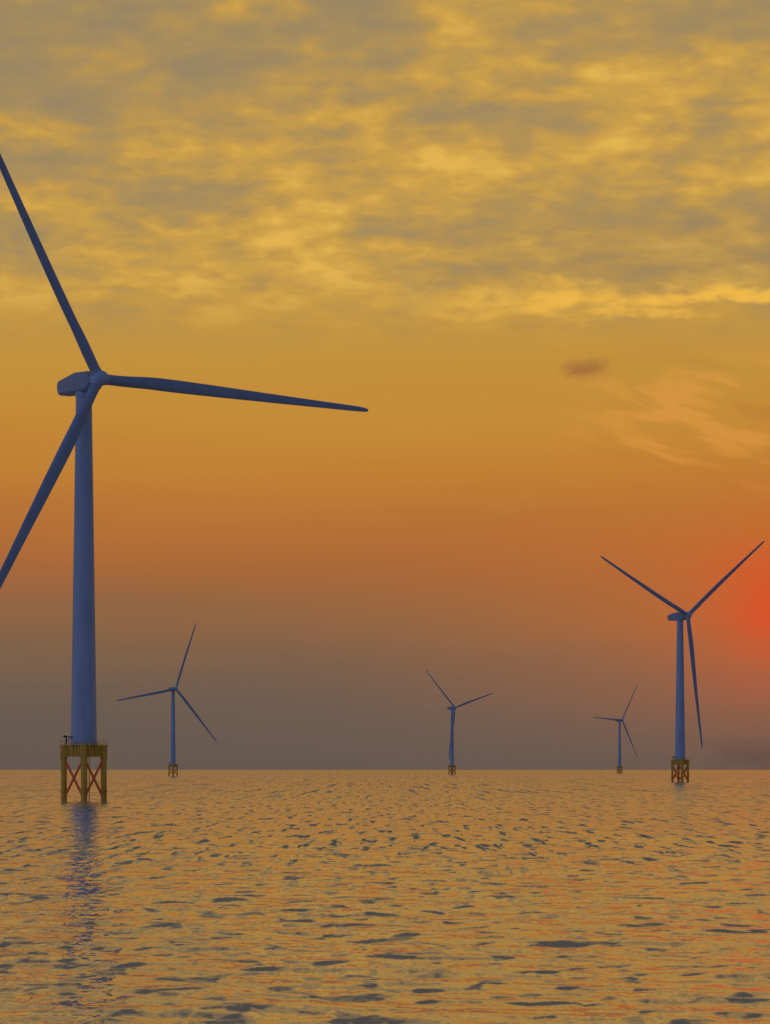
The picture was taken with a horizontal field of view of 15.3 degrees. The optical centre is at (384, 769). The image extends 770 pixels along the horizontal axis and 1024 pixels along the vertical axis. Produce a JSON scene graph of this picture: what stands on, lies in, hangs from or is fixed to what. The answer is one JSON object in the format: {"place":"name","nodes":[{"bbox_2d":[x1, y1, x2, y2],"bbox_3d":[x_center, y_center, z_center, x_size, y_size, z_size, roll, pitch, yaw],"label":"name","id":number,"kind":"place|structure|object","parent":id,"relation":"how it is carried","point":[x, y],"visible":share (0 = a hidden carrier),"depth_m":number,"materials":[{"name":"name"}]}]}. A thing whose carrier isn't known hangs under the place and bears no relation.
{"place":"outdoors","nodes":[
{"label":"outdoors","id":0,"kind":"place"},
{"bbox_2d":[0,770,769,1023],"bbox_3d":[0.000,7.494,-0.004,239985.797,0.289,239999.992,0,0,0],"label":"sea","id":1,"kind":"structure","parent":0,"point":[392,897],"depth_m":166.91,"materials":[{"name":"brown liquid"}]},
{"bbox_2d":[116,624,216,775],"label":"wind turbine","id":2,"kind":"object","parent":1,"relation":"in","point":[172,763],"visible":0.98,"depth_m":3268.14,"materials":[{"name":"blue metal"}]},
{"bbox_2d":[0,154,367,800],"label":"wind turbine","id":3,"kind":"object","parent":1,"relation":"in","point":[83,387],"visible":0.99,"depth_m":678.77,"materials":[{"name":"blue metal"}]},
{"bbox_2d":[426,670,492,774],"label":"wind turbine","id":4,"kind":"object","parent":1,"relation":"in","point":[451,749],"visible":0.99,"depth_m":4271.74,"materials":[{"name":"blue metal"}]},
{"bbox_2d":[593,686,637,773],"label":"wind turbine","id":5,"kind":"object","parent":1,"relation":"in","point":[619,766],"visible":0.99,"depth_m":5339.54,"materials":[{"name":"blue metal"}]},
{"bbox_2d":[601,541,764,781],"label":"wind turbine","id":6,"kind":"object","parent":1,"relation":"in","point":[680,616],"visible":0.98,"depth_m":1715.82,"materials":[{"name":"blue metal"}]},
{"bbox_2d":[0,0,769,769],"label":"sky","id":7,"kind":"structure","parent":0,"point":[530,239],"materials":[{"name":"orange"}]}
]}

